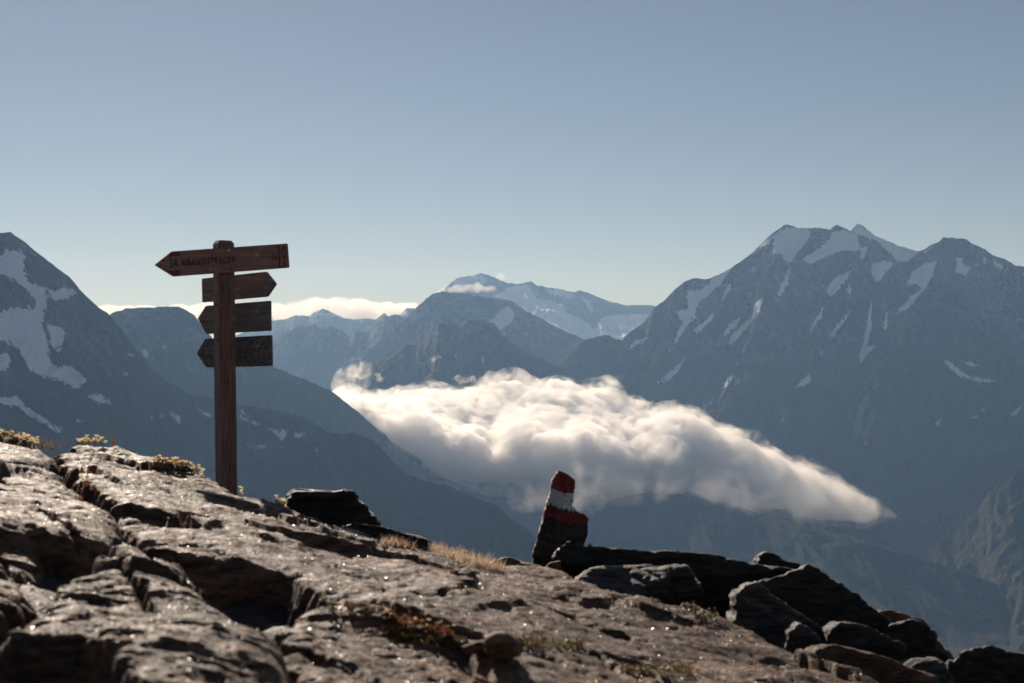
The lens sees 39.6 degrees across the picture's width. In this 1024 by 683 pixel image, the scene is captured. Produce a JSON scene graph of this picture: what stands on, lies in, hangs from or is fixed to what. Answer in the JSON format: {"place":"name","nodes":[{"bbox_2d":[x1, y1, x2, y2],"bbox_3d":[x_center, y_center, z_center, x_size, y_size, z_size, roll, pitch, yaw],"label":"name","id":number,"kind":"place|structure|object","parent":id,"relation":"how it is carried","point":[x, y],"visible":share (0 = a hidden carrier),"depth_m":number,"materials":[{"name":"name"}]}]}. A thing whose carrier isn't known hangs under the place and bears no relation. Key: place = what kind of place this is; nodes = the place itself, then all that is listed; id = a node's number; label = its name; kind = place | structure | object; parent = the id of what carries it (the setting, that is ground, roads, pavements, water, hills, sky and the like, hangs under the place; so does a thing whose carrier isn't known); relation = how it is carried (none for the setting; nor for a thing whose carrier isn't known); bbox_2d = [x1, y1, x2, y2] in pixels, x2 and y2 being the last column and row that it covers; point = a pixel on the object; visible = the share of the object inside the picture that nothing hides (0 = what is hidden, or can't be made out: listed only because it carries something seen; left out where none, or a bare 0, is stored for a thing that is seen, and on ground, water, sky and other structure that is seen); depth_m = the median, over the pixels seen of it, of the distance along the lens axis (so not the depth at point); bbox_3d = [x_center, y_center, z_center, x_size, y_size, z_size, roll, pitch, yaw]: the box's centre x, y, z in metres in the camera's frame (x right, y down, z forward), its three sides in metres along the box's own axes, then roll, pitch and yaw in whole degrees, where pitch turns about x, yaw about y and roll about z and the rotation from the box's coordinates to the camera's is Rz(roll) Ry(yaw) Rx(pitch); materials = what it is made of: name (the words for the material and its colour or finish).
{"place":"outdoors","nodes":[
{"label":"outdoors","id":0,"kind":"place"},
{"bbox_2d":[14,551,453,637],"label":"rubble ground","id":1,"kind":"structure","parent":0,"point":[268,619],"depth_m":3.45,"materials":[{"name":"grey stone"}]},
{"bbox_2d":[0,435,57,476],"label":"rock slab","id":2,"kind":"object","parent":1,"relation":"on","point":[12,451],"visible":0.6,"depth_m":5.03,"materials":[{"name":"beige stone"}]},
{"bbox_2d":[0,429,54,449],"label":"moss cushion","id":3,"kind":"object","parent":2,"relation":"on","point":[34,441],"visible":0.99,"depth_m":5.36,"materials":[{"name":"yellow plant"}]},
{"bbox_2d":[43,434,72,449],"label":"dry grass","id":4,"kind":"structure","parent":3,"relation":"on","point":[45,442],"depth_m":7.42,"materials":[{"name":"brown plant"}]},
{"bbox_2d":[286,488,380,526],"bbox_3d":[-0.812,0.840,6.579,0.475,0.367,0.589,0,0,0],"label":"boulder","id":5,"kind":"object","parent":1,"relation":"on","point":[341,508],"visible":0.5,"depth_m":6.30,"materials":[{"name":"black stone"}]},
{"bbox_2d":[343,523,431,551],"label":"boulder","id":6,"kind":"object","parent":1,"relation":"on","point":[374,531],"visible":0.39,"depth_m":6.00,"materials":[{"name":"black stone"}]},
{"bbox_2d":[380,532,506,572],"bbox_3d":[-0.269,0.796,5.292,0.531,0.317,1.809,0,0,0],"label":"grass tuft","id":7,"kind":"object","parent":1,"relation":"on","point":[463,556],"visible":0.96,"depth_m":4.72,"materials":[{"name":"beige plant"}]},
{"bbox_2d":[491,557,544,567],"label":"boulder","id":8,"kind":"object","parent":1,"relation":"on","point":[509,561],"visible":0.29,"depth_m":5.45,"materials":[{"name":"stone"}]},
{"bbox_2d":[545,561,562,571],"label":"boulder","id":9,"kind":"object","parent":1,"relation":"on","point":[556,565],"visible":0.56,"depth_m":5.25,"materials":[{"name":"stone"}]},
{"bbox_2d":[532,470,588,566],"bbox_3d":[0.182,0.764,5.659,0.248,0.509,0.208,0,0,0],"label":"waymark stone","id":10,"kind":"object","parent":1,"relation":"on","point":[563,521],"visible":0.62,"depth_m":5.62,"materials":[{"name":"paint"}]},
{"bbox_2d":[574,564,703,608],"bbox_3d":[0.470,0.916,5.226,0.494,0.253,0.556,0,0,0],"label":"boulder","id":11,"kind":"object","parent":1,"relation":"on","point":[675,584],"visible":0.58,"depth_m":5.04,"materials":[{"name":"grey stone"}]},
{"bbox_2d":[552,541,793,619],"bbox_3d":[0.647,0.988,5.624,0.995,0.471,0.594,0,0,0],"label":"boulder","id":12,"kind":"object","parent":1,"relation":"on","point":[719,577],"visible":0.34,"depth_m":5.35,"materials":[{"name":"black stone"}]},
{"bbox_2d":[752,551,800,568],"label":"boulder","id":13,"kind":"object","parent":12,"relation":"on","point":[767,558],"visible":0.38,"depth_m":5.90,"materials":[{"name":"grey stone"}]},
{"bbox_2d":[726,581,822,647],"bbox_3d":[0.942,0.961,5.000,0.386,0.282,0.328,0,0,0],"label":"boulder","id":14,"kind":"object","parent":1,"relation":"on","point":[758,609],"visible":0.59,"depth_m":4.85,"materials":[{"name":"grey stone"}]},
{"bbox_2d":[779,621,823,653],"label":"boulder","id":15,"kind":"object","parent":1,"relation":"on","point":[798,635],"visible":0.65,"depth_m":4.55,"materials":[{"name":"grey stone"}]},
{"bbox_2d":[758,564,890,631],"bbox_3d":[1.129,1.034,5.445,0.559,0.441,0.534,0,0,0],"label":"boulder","id":16,"kind":"object","parent":1,"relation":"on","point":[821,599],"visible":0.45,"depth_m":5.20,"materials":[{"name":"black stone"}]},
{"bbox_2d":[819,621,906,660],"bbox_3d":[1.185,1.032,4.889,0.279,0.189,0.305,0,0,0],"label":"boulder","id":17,"kind":"object","parent":1,"relation":"on","point":[858,636],"visible":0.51,"depth_m":4.75,"materials":[{"name":"grey stone"}]},
{"bbox_2d":[803,644,939,682],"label":"boulder","id":18,"kind":"object","parent":1,"relation":"on","point":[879,668],"visible":0.76,"depth_m":4.35,"materials":[{"name":"stone"}]},
{"bbox_2d":[880,619,938,658],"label":"boulder","id":19,"kind":"object","parent":1,"relation":"on","point":[917,638],"visible":0.41,"depth_m":5.10,"materials":[{"name":"grey stone"}]},
{"bbox_2d":[877,610,953,662],"bbox_3d":[1.591,1.262,5.824,0.353,0.408,0.478,0,0,0],"label":"boulder","id":20,"kind":"object","parent":1,"relation":"on","point":[893,616],"visible":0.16,"depth_m":5.60,"materials":[{"name":"stone"}]},
{"bbox_2d":[898,657,953,682],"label":"boulder","id":21,"kind":"object","parent":1,"relation":"on","point":[937,667],"visible":0.62,"depth_m":4.50,"materials":[{"name":"grey stone"}]},
{"bbox_2d":[945,645,1023,682],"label":"boulder","id":22,"kind":"object","parent":1,"relation":"on","point":[988,664],"visible":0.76,"depth_m":4.69,"materials":[{"name":"grey stone"}]},
{"bbox_2d":[0,232,536,562],"bbox_3d":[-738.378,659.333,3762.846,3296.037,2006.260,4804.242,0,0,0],"label":"mountain","id":23,"kind":"structure","parent":0,"point":[74,364],"depth_m":4371.18,"materials":[{"name":"stone"}]},
{"bbox_2d":[110,306,537,527],"bbox_3d":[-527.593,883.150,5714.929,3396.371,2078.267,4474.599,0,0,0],"label":"mountain","id":24,"kind":"structure","parent":0,"point":[166,341],"depth_m":6231.52,"materials":[{"name":"blue stone"}]},
{"bbox_2d":[235,308,413,339],"bbox_3d":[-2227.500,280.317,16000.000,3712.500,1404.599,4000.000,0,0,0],"label":"mountain","id":25,"kind":"structure","parent":0,"point":[323,318],"depth_m":16356.39,"materials":[{"name":"stone"}]},
{"bbox_2d":[273,314,506,483],"bbox_3d":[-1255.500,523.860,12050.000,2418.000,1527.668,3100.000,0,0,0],"label":"mountain","id":26,"kind":"structure","parent":0,"point":[321,356],"depth_m":11791.48,"materials":[{"name":"stone"}]},
{"bbox_2d":[341,291,584,390],"bbox_3d":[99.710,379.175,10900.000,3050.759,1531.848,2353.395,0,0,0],"label":"mountain","id":27,"kind":"structure","parent":0,"point":[529,332],"depth_m":10731.28,"materials":[{"name":"stone"}]},
{"bbox_2d":[337,319,623,470],"bbox_3d":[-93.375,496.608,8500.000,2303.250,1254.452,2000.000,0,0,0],"label":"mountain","id":28,"kind":"structure","parent":0,"point":[408,398],"depth_m":7997.61,"materials":[{"name":"cloud vapour"}]},
{"bbox_2d":[423,461,544,524],"bbox_3d":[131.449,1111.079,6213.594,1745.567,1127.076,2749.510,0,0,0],"label":"mountain","id":29,"kind":"structure","parent":0,"point":[531,510],"depth_m":6938.58,"materials":[{"name":"blue stone"}]},
{"bbox_2d":[0,0,1023,337],"label":"sky","id":30,"kind":"structure","parent":0,"point":[625,152],"materials":[{"name":"blue"}]},
{"bbox_2d":[444,273,655,339],"bbox_3d":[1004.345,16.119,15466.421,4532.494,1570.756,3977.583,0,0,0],"label":"mountain","id":31,"kind":"structure","parent":0,"point":[583,315],"depth_m":15661.52,"materials":[{"name":"stone"}]},
{"bbox_2d":[410,438,1023,659],"bbox_3d":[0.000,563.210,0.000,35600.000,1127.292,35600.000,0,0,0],"label":"ground","id":32,"kind":"structure","parent":0,"point":[514,455],"depth_m":12480.58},
{"bbox_2d":[0,580,40,646],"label":"rock slab","id":33,"kind":"object","parent":32,"relation":"on","point":[17,610],"visible":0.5,"depth_m":2.82,"materials":[{"name":"beige stone"}]},
{"bbox_2d":[0,550,54,589],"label":"rock slab","id":34,"kind":"object","parent":32,"relation":"on","point":[21,567],"visible":0.29,"depth_m":3.27,"materials":[{"name":"beige stone"}]},
{"bbox_2d":[0,463,125,578],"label":"rock slab","id":35,"kind":"object","parent":32,"relation":"on","point":[46,518],"visible":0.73,"depth_m":3.56,"materials":[{"name":"beige stone"}]},
{"bbox_2d":[74,469,96,501],"bbox_3d":[-1.284,0.457,4.270,0.058,0.094,0.687,0,0,-14],"label":"dwarf shrub","id":36,"kind":"object","parent":35,"relation":"on","point":[88,482],"visible":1,"depth_m":4.54,"materials":[{"name":"brown plant"}]},
{"bbox_2d":[0,543,291,682],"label":"rock slab","id":37,"kind":"object","parent":32,"relation":"on","point":[124,613],"visible":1,"depth_m":2.17,"materials":[{"name":"beige stone"}]},
{"bbox_2d":[273,600,489,682],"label":"rock slab","id":38,"kind":"object","parent":32,"relation":"on","point":[324,645],"visible":0.86,"depth_m":2.73,"materials":[{"name":"beige stone"}]},
{"bbox_2d":[381,608,471,646],"bbox_3d":[-0.173,0.600,2.945,0.176,0.075,0.196,0,0,-19],"label":"moss cushion","id":39,"kind":"object","parent":38,"relation":"on","point":[411,636],"visible":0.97,"depth_m":2.98,"materials":[{"name":"plant"}]},
{"bbox_2d":[54,445,877,682],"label":"rock slab","id":40,"kind":"object","parent":32,"relation":"on","point":[223,547],"visible":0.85,"depth_m":3.77,"materials":[{"name":"beige stone"}]},
{"bbox_2d":[76,434,107,445],"bbox_3d":[-2.441,0.574,8.278,0.133,0.078,0.617,0,0,0],"label":"saxifrage","id":41,"kind":"object","parent":40,"relation":"on","point":[88,440],"visible":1,"depth_m":8.23,"materials":[{"name":"yellow plant"}]},
{"bbox_2d":[151,454,205,476],"bbox_3d":[-1.445,0.581,6.619,0.210,0.277,2.102,0,0,-7],"label":"saxifrage","id":42,"kind":"object","parent":40,"relation":"on","point":[175,461],"visible":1,"depth_m":5.66,"materials":[{"name":"yellow plant"}]},
{"bbox_2d":[155,240,289,495],"bbox_3d":[-1.481,0.296,7.095,0.659,1.584,0.392,0,0,-24],"label":"signpost","id":43,"kind":"object","parent":40,"relation":"on","point":[224,352],"visible":0.98,"depth_m":6.98,"materials":[{"name":"brown wood"}]},
{"bbox_2d":[274,494,290,508],"bbox_3d":[-0.859,0.701,6.023,0.293,0.246,1.819,0,0,-10],"label":"saxifrage","id":44,"kind":"object","parent":40,"relation":"on","point":[283,503],"visible":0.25,"depth_m":5.26,"materials":[{"name":"yellow plant"}]},
{"bbox_2d":[318,592,426,625],"bbox_3d":[-0.315,0.580,3.149,0.271,0.066,0.312,0,0,0],"label":"moss cushion","id":45,"kind":"object","parent":40,"relation":"on","point":[352,608],"visible":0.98,"depth_m":3.03,"materials":[{"name":"brown plant"}]},
{"bbox_2d":[461,640,484,654],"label":"stone","id":46,"kind":"object","parent":40,"relation":"on","point":[477,647],"visible":0.73,"depth_m":2.80,"materials":[{"name":"brown stone"}]},
{"bbox_2d":[483,631,521,660],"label":"stone","id":47,"kind":"object","parent":40,"relation":"on","point":[503,645],"visible":1,"depth_m":2.71,"materials":[{"name":"brown stone"}]},
{"bbox_2d":[488,624,588,652],"bbox_3d":[0.051,0.636,3.054,0.137,0.126,0.492,0,0,30],"label":"grass tuft","id":48,"kind":"object","parent":40,"relation":"on","point":[578,644],"visible":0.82,"depth_m":3.08,"materials":[{"name":"plant"}]},
{"bbox_2d":[619,658,698,677],"bbox_3d":[0.319,0.713,3.097,0.168,0.100,0.416,0,0,9],"label":"moss cushion","id":49,"kind":"object","parent":40,"relation":"on","point":[681,668],"visible":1,"depth_m":3.05,"materials":[{"name":"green plant"}]},
{"bbox_2d":[692,601,717,621],"bbox_3d":[0.553,0.778,4.105,0.076,0.046,0.200,0,0,0],"label":"dwarf shrub","id":50,"kind":"object","parent":40,"relation":"on","point":[704,613],"visible":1,"depth_m":4.06,"materials":[{"name":"plant"}]},
{"bbox_2d":[512,223,1023,549],"bbox_3d":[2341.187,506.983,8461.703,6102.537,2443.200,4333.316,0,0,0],"label":"mountain","id":51,"kind":"structure","parent":0,"point":[837,379],"depth_m":7847.17,"materials":[{"name":"stone"}]},
{"bbox_2d":[526,493,1010,647],"bbox_3d":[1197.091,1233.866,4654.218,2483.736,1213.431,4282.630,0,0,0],"label":"mountain","id":52,"kind":"structure","parent":0,"point":[953,607],"depth_m":5454.99,"materials":[{"name":"stone"}]},
{"bbox_2d":[879,448,1023,555],"bbox_3d":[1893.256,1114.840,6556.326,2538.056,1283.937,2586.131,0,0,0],"label":"mountain","id":53,"kind":"structure","parent":0,"point":[946,498],"depth_m":6521.12,"materials":[{"name":"stone"}]},
{"bbox_2d":[919,469,1023,653],"bbox_3d":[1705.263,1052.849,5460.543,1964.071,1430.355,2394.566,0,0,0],"label":"mountain","id":54,"kind":"structure","parent":0,"point":[985,540],"depth_m":5509.88,"materials":[{"name":"blue stone"}]}
]}

